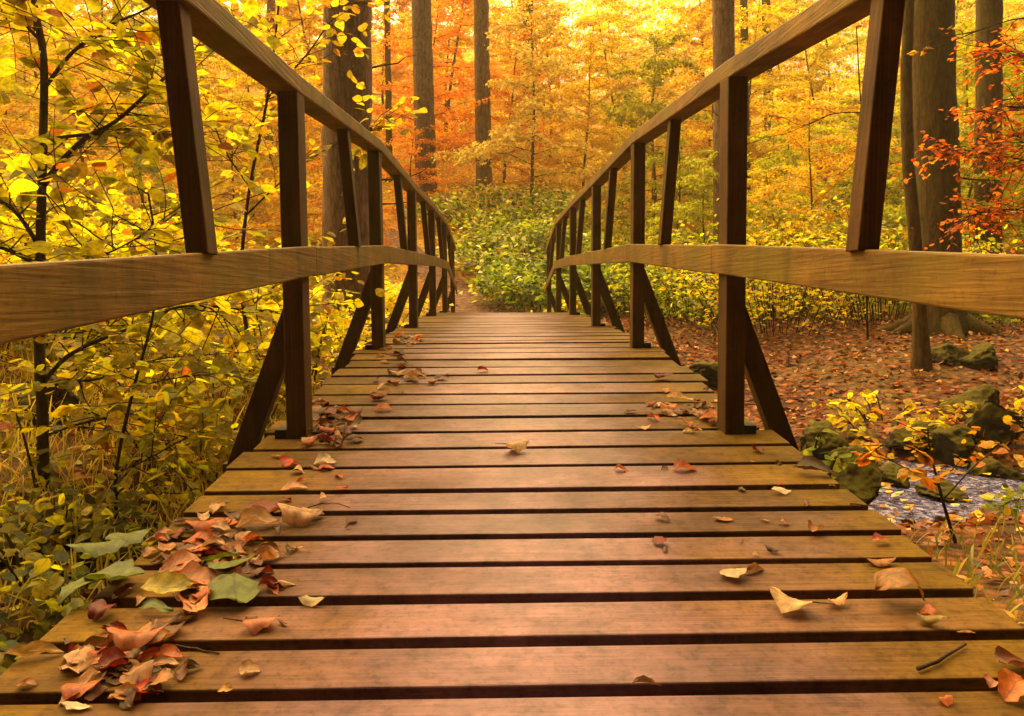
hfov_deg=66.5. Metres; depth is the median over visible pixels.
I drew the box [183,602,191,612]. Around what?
leaf scrap
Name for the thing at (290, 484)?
fallen leaf
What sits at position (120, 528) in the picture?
shrub
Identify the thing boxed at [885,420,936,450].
rock
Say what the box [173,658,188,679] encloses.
leaf scrap
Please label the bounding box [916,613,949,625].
fallen leaf
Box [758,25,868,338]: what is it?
beech sapling
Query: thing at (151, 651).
leaf scrap
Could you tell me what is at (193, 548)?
fallen leaf
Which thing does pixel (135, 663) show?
leaf scrap
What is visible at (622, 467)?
leaf scrap
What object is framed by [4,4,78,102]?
young beech
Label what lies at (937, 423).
shrub
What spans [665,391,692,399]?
fallen leaf
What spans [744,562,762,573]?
fallen leaf
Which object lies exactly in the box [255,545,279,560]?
fallen leaf
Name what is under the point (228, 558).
leaf scrap
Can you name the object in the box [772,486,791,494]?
fallen leaf
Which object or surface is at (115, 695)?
leaf scrap
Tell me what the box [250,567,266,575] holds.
leaf scrap
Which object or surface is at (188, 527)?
leaf scrap
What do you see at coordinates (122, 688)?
leaf scrap
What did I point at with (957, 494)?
rock
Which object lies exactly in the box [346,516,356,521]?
leaf scrap
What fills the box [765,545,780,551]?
leaf scrap
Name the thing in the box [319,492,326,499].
leaf scrap
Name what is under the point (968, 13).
young beech
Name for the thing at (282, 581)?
leaf scrap
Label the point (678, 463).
fallen leaf
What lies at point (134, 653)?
leaf scrap
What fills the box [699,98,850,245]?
young beech
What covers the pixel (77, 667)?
leaf scrap
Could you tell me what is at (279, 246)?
shrub
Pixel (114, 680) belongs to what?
leaf scrap
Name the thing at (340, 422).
leaf scrap
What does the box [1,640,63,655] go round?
fallen leaf
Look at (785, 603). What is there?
fallen leaf
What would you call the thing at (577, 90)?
young beech
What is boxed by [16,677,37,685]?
fallen leaf
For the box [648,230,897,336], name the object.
shrub
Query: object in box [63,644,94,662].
leaf scrap
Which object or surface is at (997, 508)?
rock
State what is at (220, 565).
green leaf
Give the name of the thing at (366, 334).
shrub
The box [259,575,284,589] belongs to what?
leaf scrap
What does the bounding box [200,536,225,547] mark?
leaf scrap
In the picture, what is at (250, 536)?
leaf scrap
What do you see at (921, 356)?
beech
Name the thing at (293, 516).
fallen leaf
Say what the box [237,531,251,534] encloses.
leaf scrap
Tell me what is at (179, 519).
leaf scrap
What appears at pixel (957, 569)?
grass
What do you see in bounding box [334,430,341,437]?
leaf scrap
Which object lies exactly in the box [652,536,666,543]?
leaf scrap
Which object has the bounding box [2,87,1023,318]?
undergrowth
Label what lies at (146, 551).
leaf scrap
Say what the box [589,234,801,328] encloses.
shrub
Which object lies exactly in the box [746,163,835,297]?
young beech
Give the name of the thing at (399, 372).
leaf scrap
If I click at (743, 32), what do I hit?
beech
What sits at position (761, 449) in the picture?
leaf scrap
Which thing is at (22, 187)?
hazel sapling
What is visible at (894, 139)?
young beech
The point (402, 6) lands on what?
young beech
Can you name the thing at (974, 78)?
young beech
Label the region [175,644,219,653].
twig
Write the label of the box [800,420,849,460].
rock
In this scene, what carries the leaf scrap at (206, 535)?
on the footbridge
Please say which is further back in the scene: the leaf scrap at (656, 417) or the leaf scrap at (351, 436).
the leaf scrap at (656, 417)
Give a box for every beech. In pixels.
[0,0,168,186]
[0,0,177,230]
[0,14,51,176]
[0,22,83,131]
[0,30,154,214]
[0,36,25,139]
[0,123,92,242]
[1,5,88,149]
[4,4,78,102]
[7,0,159,129]
[55,0,246,157]
[74,61,250,251]
[75,1,160,93]
[79,0,250,129]
[108,76,219,201]
[112,13,264,109]
[159,6,321,216]
[168,89,278,239]
[202,0,374,119]
[210,0,322,163]
[215,28,322,244]
[221,0,405,167]
[241,128,322,243]
[255,0,322,95]
[264,0,275,166]
[306,160,406,247]
[311,0,455,136]
[371,0,513,178]
[372,0,474,102]
[372,0,563,153]
[376,0,512,123]
[382,122,467,213]
[384,0,392,181]
[429,0,630,221]
[436,6,567,182]
[454,0,587,104]
[489,0,608,130]
[490,0,603,159]
[512,18,639,197]
[523,0,535,125]
[541,0,692,194]
[559,27,766,245]
[564,0,690,144]
[575,2,692,171]
[577,24,712,218]
[592,0,814,164]
[601,242,657,311]
[604,0,762,144]
[612,132,713,271]
[620,0,817,183]
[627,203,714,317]
[647,150,759,307]
[681,2,835,213]
[682,0,827,142]
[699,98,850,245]
[703,0,850,160]
[709,195,831,320]
[718,83,894,318]
[740,0,751,225]
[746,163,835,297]
[749,0,900,188]
[758,0,899,132]
[762,0,775,175]
[764,65,900,206]
[786,95,909,315]
[798,157,908,245]
[806,74,967,249]
[816,18,969,164]
[828,16,1007,175]
[848,0,1023,119]
[858,213,972,316]
[860,163,1011,317]
[883,44,1023,249]
[886,98,970,215]
[887,19,1023,243]
[894,0,1023,254]
[900,0,932,370]
[956,19,1023,151]
[956,55,1023,195]
[958,2,1023,120]
[959,3,1023,144]
[959,95,1023,253]
[1002,141,1023,208]
[1011,28,1023,177]
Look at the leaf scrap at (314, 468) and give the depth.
2.05 m
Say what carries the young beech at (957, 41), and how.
on the ground at (926, 388)
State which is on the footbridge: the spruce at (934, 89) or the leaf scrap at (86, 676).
the leaf scrap at (86, 676)
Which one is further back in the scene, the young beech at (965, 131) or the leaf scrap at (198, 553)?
the young beech at (965, 131)
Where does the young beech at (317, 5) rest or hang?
on the ground at (926, 388)
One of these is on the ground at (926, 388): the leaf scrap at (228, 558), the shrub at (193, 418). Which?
the shrub at (193, 418)
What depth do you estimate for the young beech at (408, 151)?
18.99 m
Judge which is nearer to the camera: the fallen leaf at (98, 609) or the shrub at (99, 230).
the fallen leaf at (98, 609)
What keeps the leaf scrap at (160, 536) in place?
on the footbridge
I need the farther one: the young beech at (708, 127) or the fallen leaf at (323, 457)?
the young beech at (708, 127)
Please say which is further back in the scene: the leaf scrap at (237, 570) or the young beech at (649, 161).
the young beech at (649, 161)
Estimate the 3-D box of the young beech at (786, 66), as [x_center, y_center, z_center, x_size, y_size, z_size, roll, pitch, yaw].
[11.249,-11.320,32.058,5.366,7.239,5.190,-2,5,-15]
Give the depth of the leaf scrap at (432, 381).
3.14 m
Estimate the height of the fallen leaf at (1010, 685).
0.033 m
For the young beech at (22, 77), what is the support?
on the ground at (926, 388)
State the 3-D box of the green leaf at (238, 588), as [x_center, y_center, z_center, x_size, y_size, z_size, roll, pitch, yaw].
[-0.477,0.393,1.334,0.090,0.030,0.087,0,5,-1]
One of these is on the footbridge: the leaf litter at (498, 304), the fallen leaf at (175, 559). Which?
the fallen leaf at (175, 559)
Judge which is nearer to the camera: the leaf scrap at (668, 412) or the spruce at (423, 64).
the leaf scrap at (668, 412)
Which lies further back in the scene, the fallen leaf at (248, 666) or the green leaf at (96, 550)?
the green leaf at (96, 550)
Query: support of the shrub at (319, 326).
on the ground at (926, 388)
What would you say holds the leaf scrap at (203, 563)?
on the footbridge
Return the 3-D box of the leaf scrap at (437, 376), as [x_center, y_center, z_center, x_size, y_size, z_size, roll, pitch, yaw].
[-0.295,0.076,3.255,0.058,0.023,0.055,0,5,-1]
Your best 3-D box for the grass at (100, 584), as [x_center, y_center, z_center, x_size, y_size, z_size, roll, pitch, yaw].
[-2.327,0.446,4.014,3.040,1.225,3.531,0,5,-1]
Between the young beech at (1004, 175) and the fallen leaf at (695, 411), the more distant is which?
the young beech at (1004, 175)
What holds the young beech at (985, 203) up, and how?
on the ground at (926, 388)
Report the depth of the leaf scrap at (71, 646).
1.17 m
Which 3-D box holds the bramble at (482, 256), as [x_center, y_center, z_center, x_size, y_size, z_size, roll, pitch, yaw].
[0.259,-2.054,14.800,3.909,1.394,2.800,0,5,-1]
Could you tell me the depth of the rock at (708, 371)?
7.13 m
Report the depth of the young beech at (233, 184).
18.48 m
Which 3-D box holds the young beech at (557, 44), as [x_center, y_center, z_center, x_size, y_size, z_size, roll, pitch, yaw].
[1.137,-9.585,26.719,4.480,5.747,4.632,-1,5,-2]
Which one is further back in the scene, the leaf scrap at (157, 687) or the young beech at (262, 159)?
the young beech at (262, 159)
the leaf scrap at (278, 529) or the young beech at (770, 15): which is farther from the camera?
the young beech at (770, 15)
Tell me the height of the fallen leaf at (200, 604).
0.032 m
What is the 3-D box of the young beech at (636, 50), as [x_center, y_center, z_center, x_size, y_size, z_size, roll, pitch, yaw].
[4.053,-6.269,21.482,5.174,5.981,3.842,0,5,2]
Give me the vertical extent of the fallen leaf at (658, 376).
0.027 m
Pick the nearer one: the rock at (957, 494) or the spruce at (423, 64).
the rock at (957, 494)
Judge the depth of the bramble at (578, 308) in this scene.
11.48 m
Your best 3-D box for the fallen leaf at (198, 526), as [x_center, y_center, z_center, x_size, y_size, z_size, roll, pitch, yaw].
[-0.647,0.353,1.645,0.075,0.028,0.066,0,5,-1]
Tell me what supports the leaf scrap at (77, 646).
on the footbridge
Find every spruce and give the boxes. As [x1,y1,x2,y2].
[321,0,431,338]
[404,0,456,211]
[453,0,499,197]
[705,0,773,314]
[873,0,1023,341]
[973,0,1019,316]
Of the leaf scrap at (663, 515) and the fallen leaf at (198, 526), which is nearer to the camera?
the fallen leaf at (198, 526)
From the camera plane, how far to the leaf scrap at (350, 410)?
2.61 m
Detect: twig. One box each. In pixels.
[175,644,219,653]
[308,502,347,507]
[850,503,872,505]
[916,643,966,670]
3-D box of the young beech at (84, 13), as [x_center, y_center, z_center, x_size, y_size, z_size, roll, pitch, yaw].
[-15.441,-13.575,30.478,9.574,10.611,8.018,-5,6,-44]
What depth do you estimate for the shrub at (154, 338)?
5.29 m
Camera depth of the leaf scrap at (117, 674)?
1.11 m
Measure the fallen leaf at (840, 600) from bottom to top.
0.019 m
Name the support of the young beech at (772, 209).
on the ground at (926, 388)
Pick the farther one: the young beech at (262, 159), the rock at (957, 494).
the young beech at (262, 159)
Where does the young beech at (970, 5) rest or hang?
on the ground at (926, 388)
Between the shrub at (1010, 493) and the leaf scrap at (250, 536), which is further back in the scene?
the shrub at (1010, 493)
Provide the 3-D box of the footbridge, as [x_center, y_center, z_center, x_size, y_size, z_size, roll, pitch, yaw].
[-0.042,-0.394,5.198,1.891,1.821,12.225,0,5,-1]
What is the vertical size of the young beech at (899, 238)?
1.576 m
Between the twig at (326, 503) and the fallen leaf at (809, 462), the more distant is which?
the fallen leaf at (809, 462)
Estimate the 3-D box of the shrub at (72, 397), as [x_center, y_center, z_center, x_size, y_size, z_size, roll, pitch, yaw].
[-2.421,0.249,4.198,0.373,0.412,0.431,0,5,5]
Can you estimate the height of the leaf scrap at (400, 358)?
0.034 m
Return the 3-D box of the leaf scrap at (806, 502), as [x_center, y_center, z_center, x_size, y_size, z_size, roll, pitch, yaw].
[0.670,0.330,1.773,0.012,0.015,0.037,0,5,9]
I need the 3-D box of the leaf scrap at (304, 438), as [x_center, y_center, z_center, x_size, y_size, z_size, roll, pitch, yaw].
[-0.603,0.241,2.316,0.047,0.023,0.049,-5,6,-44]
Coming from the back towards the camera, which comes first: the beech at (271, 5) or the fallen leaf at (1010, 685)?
the beech at (271, 5)
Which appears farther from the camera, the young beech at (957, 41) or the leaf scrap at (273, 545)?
the young beech at (957, 41)
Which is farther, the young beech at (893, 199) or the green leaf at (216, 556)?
the young beech at (893, 199)
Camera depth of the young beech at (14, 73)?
26.95 m
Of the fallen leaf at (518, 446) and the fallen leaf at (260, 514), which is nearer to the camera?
the fallen leaf at (260, 514)
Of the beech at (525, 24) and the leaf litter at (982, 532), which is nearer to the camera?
the leaf litter at (982, 532)
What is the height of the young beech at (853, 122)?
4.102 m
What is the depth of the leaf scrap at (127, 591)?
1.36 m
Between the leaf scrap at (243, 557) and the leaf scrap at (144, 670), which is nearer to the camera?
the leaf scrap at (144, 670)
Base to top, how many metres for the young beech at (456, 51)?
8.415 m
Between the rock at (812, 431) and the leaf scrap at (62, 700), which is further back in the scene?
the rock at (812, 431)
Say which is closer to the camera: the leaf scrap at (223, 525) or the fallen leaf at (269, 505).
the leaf scrap at (223, 525)
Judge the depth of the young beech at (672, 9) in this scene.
36.41 m
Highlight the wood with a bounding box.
[0,0,1023,125]
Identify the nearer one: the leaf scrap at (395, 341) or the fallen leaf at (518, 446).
the fallen leaf at (518, 446)
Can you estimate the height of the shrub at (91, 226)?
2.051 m
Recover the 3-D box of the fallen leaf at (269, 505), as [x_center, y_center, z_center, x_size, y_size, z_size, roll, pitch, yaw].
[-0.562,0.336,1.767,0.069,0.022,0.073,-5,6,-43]
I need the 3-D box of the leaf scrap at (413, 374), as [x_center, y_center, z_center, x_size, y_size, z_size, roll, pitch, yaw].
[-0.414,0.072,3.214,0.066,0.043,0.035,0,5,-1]
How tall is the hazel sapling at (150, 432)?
1.531 m
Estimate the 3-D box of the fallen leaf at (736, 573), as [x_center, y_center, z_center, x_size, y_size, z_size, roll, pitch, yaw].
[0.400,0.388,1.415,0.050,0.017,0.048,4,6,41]
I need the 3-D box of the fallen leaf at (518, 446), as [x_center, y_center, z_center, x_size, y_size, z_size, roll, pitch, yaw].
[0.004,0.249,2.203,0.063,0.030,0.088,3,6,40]
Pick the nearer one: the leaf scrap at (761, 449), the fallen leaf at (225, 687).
the fallen leaf at (225, 687)
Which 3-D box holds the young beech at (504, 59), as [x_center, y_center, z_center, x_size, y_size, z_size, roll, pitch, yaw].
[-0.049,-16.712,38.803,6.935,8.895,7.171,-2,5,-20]
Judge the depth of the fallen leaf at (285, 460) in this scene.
2.09 m
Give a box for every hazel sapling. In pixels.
[0,0,392,488]
[50,169,256,531]
[124,0,426,388]
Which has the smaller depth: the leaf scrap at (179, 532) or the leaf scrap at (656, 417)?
the leaf scrap at (179, 532)
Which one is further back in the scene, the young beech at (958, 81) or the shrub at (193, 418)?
the young beech at (958, 81)
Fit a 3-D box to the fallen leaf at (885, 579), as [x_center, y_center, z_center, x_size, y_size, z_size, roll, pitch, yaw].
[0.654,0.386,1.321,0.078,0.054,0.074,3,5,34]
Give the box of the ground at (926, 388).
[0,38,1023,665]
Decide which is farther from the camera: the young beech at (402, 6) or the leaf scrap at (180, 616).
the young beech at (402, 6)
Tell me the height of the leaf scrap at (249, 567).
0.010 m
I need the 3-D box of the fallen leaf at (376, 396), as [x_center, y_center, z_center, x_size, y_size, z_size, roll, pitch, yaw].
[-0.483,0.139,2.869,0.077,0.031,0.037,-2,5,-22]
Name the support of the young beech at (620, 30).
on the ground at (926, 388)
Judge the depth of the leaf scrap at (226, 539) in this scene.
1.56 m
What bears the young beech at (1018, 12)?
on the ground at (926, 388)
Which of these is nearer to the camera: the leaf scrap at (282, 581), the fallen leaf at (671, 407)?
the leaf scrap at (282, 581)
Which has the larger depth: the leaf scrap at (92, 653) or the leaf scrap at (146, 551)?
the leaf scrap at (146, 551)
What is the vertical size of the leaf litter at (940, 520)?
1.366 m
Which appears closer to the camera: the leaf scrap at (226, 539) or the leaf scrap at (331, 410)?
the leaf scrap at (226, 539)
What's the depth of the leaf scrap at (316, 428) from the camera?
2.42 m
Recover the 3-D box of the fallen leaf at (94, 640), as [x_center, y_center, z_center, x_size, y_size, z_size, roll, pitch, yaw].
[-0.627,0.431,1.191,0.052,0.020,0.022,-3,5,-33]
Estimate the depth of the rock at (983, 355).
7.10 m
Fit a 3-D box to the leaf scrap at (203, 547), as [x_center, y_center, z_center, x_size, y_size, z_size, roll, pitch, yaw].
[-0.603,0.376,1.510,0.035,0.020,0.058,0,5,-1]
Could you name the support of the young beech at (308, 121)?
on the ground at (926, 388)
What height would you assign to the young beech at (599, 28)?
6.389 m
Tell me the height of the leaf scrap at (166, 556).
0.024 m
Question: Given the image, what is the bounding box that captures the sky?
[23,0,1023,83]
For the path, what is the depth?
13.80 m
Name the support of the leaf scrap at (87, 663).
on the footbridge
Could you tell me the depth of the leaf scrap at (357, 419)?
2.47 m
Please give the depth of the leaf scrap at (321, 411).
2.59 m
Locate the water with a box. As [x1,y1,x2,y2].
[868,459,1023,526]
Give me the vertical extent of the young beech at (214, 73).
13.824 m
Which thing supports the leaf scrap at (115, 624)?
on the footbridge
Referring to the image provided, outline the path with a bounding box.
[307,193,499,312]
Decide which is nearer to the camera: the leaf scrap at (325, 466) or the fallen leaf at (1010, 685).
the fallen leaf at (1010, 685)
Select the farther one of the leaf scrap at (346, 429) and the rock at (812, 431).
the rock at (812, 431)
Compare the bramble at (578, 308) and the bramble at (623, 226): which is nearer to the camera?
the bramble at (578, 308)
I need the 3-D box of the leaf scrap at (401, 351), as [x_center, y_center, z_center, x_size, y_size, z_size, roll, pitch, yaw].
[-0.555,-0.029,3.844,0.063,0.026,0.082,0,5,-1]
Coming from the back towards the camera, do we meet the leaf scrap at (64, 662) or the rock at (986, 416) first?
the rock at (986, 416)
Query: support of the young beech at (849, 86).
on the ground at (926, 388)
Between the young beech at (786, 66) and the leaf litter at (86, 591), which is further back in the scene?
the young beech at (786, 66)
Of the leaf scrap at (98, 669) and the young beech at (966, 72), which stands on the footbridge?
the leaf scrap at (98, 669)
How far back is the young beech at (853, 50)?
30.42 m
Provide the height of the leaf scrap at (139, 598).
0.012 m
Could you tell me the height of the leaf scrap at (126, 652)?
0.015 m
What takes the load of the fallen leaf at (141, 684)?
on the footbridge
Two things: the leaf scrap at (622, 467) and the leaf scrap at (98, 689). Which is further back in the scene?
the leaf scrap at (622, 467)
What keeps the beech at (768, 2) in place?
on the ground at (926, 388)
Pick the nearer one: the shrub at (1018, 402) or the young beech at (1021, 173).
the shrub at (1018, 402)
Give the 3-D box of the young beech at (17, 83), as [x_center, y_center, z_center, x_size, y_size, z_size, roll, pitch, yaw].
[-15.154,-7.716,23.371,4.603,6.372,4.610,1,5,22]
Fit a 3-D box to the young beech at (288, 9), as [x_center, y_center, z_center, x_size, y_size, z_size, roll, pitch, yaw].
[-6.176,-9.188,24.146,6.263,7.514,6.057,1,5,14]
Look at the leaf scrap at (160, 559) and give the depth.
1.49 m
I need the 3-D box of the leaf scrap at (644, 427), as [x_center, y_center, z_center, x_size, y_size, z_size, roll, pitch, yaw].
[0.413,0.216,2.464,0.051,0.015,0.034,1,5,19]
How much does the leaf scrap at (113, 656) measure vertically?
0.032 m
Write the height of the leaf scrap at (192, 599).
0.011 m
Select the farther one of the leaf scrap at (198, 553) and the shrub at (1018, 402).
the shrub at (1018, 402)
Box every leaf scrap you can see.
[58,659,76,669]
[58,660,84,672]
[58,692,78,704]
[63,638,72,643]
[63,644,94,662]
[68,643,74,652]
[72,644,84,650]
[77,668,99,683]
[78,657,99,671]
[84,683,107,700]
[87,649,103,657]
[92,665,111,672]
[93,671,113,680]
[95,640,114,650]
[98,646,128,668]
[100,621,126,631]
[103,665,131,684]
[107,692,136,699]
[108,627,129,645]
[108,671,119,676]
[111,583,136,600]
[112,583,132,598]
[115,682,141,700]
[118,659,140,670]
[118,685,136,708]
[119,660,153,683]
[120,661,145,666]
[124,644,145,660]
[124,651,142,659]
[136,594,145,605]
[136,675,155,683]
[137,647,159,660]
[138,618,157,631]
[140,681,163,691]
[142,546,159,556]
[145,532,170,541]
[147,667,172,685]
[150,550,170,563]
[150,619,185,633]
[151,644,182,659]
[152,665,161,673]
[153,655,179,665]
[154,533,168,540]
[157,526,174,532]
[157,541,177,550]
[160,552,170,559]
[167,612,195,622]
[172,516,187,522]
[172,527,183,538]
[172,591,181,600]
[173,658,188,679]
[178,544,194,549]
[179,579,202,591]
[181,547,201,556]
[182,531,201,544]
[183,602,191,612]
[184,524,194,531]
[188,595,200,603]
[191,546,210,552]
[191,586,210,598]
[193,585,205,590]
[196,510,209,520]
[196,529,212,543]
[199,556,207,565]
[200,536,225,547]
[200,544,226,555]
[209,501,224,514]
[210,520,231,529]
[214,535,233,545]
[218,552,232,568]
[224,510,241,519]
[224,517,237,524]
[225,545,236,552]
[228,566,241,573]
[232,559,246,568]
[235,533,257,542]
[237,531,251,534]
[240,532,263,540]
[241,554,250,565]
[241,563,258,573]
[245,616,257,619]
[248,557,262,564]
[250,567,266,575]
[252,542,278,550]
[254,564,273,575]
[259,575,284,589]
[266,581,278,594]
[267,580,296,587]
[273,523,280,534]
[285,543,296,551]
[292,465,304,472]
[292,546,302,550]
[301,436,313,440]
[302,435,316,445]
[310,465,324,470]
[312,403,321,409]
[312,406,327,413]
[312,413,319,420]
[314,424,323,431]
[317,417,330,423]
[317,434,331,438]
[318,425,335,434]
[318,462,334,468]
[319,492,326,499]
[322,407,335,413]
[323,435,342,444]
[330,419,346,426]
[333,435,343,446]
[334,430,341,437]
[342,425,350,434]
[344,411,358,420]
[345,406,363,414]
[345,434,362,439]
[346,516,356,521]
[347,414,361,425]
[387,368,397,373]
[389,369,405,374]
[393,338,404,343]
[393,349,405,354]
[396,356,407,362]
[404,370,418,379]
[415,369,426,376]
[424,378,437,383]
[434,374,447,378]
[614,464,627,471]
[635,424,650,429]
[647,413,659,420]
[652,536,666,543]
[655,512,669,520]
[663,409,676,415]
[685,421,693,427]
[694,400,705,407]
[702,401,714,407]
[751,444,763,452]
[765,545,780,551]
[804,498,810,506]
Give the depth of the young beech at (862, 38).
39.29 m
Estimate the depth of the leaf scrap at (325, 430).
2.40 m
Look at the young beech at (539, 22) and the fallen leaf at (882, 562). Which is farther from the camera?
the young beech at (539, 22)
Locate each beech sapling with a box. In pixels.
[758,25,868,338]
[851,408,1023,542]
[889,27,1023,254]
[905,17,1023,57]
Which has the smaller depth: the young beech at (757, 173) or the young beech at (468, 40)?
the young beech at (757, 173)
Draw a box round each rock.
[688,362,717,388]
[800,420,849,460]
[827,445,881,504]
[879,462,909,488]
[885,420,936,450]
[914,478,968,502]
[928,425,975,465]
[931,343,969,366]
[935,384,999,421]
[959,342,997,370]
[964,400,1023,450]
[968,458,1023,480]
[969,504,1021,521]
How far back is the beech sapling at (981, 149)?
5.57 m
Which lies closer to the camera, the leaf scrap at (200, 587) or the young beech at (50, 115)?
the leaf scrap at (200, 587)
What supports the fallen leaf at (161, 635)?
on the footbridge
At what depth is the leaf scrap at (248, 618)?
1.27 m
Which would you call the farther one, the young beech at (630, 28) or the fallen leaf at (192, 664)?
the young beech at (630, 28)
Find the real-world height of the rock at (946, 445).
0.362 m
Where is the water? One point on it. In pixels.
(927, 508)
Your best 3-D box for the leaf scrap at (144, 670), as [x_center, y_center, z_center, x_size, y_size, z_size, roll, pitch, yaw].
[-0.528,0.444,1.103,0.040,0.021,0.041,0,5,-1]
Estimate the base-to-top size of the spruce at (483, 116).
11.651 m
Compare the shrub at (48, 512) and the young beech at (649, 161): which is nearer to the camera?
the shrub at (48, 512)
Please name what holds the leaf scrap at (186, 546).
on the footbridge
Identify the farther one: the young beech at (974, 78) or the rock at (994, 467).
the young beech at (974, 78)
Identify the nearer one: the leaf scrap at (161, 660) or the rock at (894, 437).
the leaf scrap at (161, 660)
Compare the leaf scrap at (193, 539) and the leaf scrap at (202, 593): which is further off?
the leaf scrap at (193, 539)
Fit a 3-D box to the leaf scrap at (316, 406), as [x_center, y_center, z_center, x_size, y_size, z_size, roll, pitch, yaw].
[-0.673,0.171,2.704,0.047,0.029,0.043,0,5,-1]
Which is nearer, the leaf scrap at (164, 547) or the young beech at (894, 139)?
the leaf scrap at (164, 547)
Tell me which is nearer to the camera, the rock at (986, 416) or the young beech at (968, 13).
the rock at (986, 416)
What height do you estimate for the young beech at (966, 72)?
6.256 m
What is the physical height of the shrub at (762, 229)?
1.961 m
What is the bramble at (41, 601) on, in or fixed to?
on the ground at (926, 388)
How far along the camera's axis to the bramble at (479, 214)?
17.68 m
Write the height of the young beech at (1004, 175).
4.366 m
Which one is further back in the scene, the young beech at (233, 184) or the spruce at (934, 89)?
the young beech at (233, 184)
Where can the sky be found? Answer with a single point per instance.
(567, 19)
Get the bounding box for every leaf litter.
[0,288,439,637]
[0,515,112,662]
[385,241,523,311]
[589,298,1023,529]
[868,456,1023,521]
[896,509,1023,617]
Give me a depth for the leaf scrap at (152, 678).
1.09 m
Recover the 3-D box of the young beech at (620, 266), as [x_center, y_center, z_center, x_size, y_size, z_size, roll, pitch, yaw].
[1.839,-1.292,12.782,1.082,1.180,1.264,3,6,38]
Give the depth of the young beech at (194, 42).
29.27 m
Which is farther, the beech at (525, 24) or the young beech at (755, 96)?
the young beech at (755, 96)
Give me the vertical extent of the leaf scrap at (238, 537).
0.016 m
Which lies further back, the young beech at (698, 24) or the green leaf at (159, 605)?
the young beech at (698, 24)
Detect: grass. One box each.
[0,327,332,636]
[890,499,1023,626]
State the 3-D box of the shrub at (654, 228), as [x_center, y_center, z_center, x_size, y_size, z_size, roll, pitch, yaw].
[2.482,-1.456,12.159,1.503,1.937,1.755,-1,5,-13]
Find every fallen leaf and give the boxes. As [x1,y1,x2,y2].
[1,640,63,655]
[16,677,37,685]
[61,678,102,700]
[61,701,91,708]
[83,635,108,647]
[87,599,115,620]
[106,623,169,651]
[131,679,159,694]
[147,626,178,644]
[161,550,201,571]
[178,586,210,611]
[180,560,217,584]
[185,518,224,532]
[185,659,202,668]
[188,545,200,550]
[217,540,245,555]
[217,682,232,691]
[223,615,279,634]
[235,505,278,527]
[238,659,261,674]
[248,499,281,512]
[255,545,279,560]
[276,502,324,526]
[279,480,307,490]
[280,455,296,466]
[298,595,325,606]
[314,452,336,463]
[370,391,390,399]
[374,403,392,410]
[495,440,528,452]
[633,675,661,685]
[654,373,673,378]
[660,403,677,410]
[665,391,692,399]
[673,459,695,469]
[682,427,695,431]
[692,408,705,415]
[698,408,716,418]
[714,517,733,520]
[720,567,746,577]
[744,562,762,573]
[769,586,834,612]
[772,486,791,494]
[793,455,836,476]
[808,520,823,531]
[828,592,847,605]
[866,557,895,566]
[872,532,888,540]
[873,567,924,600]
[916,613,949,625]
[920,603,936,614]
[938,695,952,706]
[956,629,975,632]
[984,673,997,687]
[994,646,1023,666]
[998,668,1023,701]
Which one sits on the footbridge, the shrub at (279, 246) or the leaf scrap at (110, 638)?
the leaf scrap at (110, 638)
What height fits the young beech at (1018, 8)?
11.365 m
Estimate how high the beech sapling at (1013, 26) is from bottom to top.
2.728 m
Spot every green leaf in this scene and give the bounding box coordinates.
[58,573,110,605]
[66,538,127,558]
[83,559,145,579]
[104,528,151,546]
[139,598,173,612]
[140,571,193,593]
[198,552,246,562]
[206,555,255,568]
[208,572,259,602]
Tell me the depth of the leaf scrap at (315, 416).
2.54 m
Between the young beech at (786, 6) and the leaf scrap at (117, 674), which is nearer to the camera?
the leaf scrap at (117, 674)
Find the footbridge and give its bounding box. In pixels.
[0,0,1023,715]
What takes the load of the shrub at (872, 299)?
on the ground at (926, 388)
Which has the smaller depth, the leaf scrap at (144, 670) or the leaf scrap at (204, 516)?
the leaf scrap at (144, 670)
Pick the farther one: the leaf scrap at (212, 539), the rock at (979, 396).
the rock at (979, 396)
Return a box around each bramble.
[0,476,173,674]
[0,634,6,641]
[392,179,604,241]
[422,217,613,284]
[455,243,623,311]
[506,195,674,271]
[523,242,710,312]
[531,295,585,314]
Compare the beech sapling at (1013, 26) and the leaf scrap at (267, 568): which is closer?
the leaf scrap at (267, 568)
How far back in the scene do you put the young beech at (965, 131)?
13.38 m
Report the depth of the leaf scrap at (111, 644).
1.18 m
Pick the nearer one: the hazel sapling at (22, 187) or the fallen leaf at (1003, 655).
the fallen leaf at (1003, 655)
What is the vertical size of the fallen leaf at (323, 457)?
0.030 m
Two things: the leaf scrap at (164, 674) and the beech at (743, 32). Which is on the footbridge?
the leaf scrap at (164, 674)
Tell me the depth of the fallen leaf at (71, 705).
1.04 m
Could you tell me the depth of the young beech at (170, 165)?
20.64 m
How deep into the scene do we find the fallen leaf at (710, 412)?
2.56 m
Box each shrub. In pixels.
[0,134,223,346]
[0,161,228,372]
[0,394,213,566]
[0,504,107,568]
[4,224,266,348]
[9,317,343,374]
[17,370,90,432]
[49,324,322,482]
[79,517,145,573]
[118,235,321,325]
[161,276,322,332]
[177,235,359,391]
[265,308,406,361]
[309,276,453,324]
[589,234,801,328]
[645,196,907,318]
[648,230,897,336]
[750,190,1022,325]
[809,413,947,442]
[812,389,920,427]
[849,438,893,466]
[897,408,1023,461]
[905,237,1023,319]
[907,302,1023,326]
[922,381,1023,419]
[980,483,1023,518]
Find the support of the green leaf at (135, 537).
on the footbridge
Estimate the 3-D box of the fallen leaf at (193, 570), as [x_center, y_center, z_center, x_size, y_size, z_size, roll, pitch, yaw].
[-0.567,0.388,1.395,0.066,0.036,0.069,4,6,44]
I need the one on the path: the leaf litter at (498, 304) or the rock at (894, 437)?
the leaf litter at (498, 304)

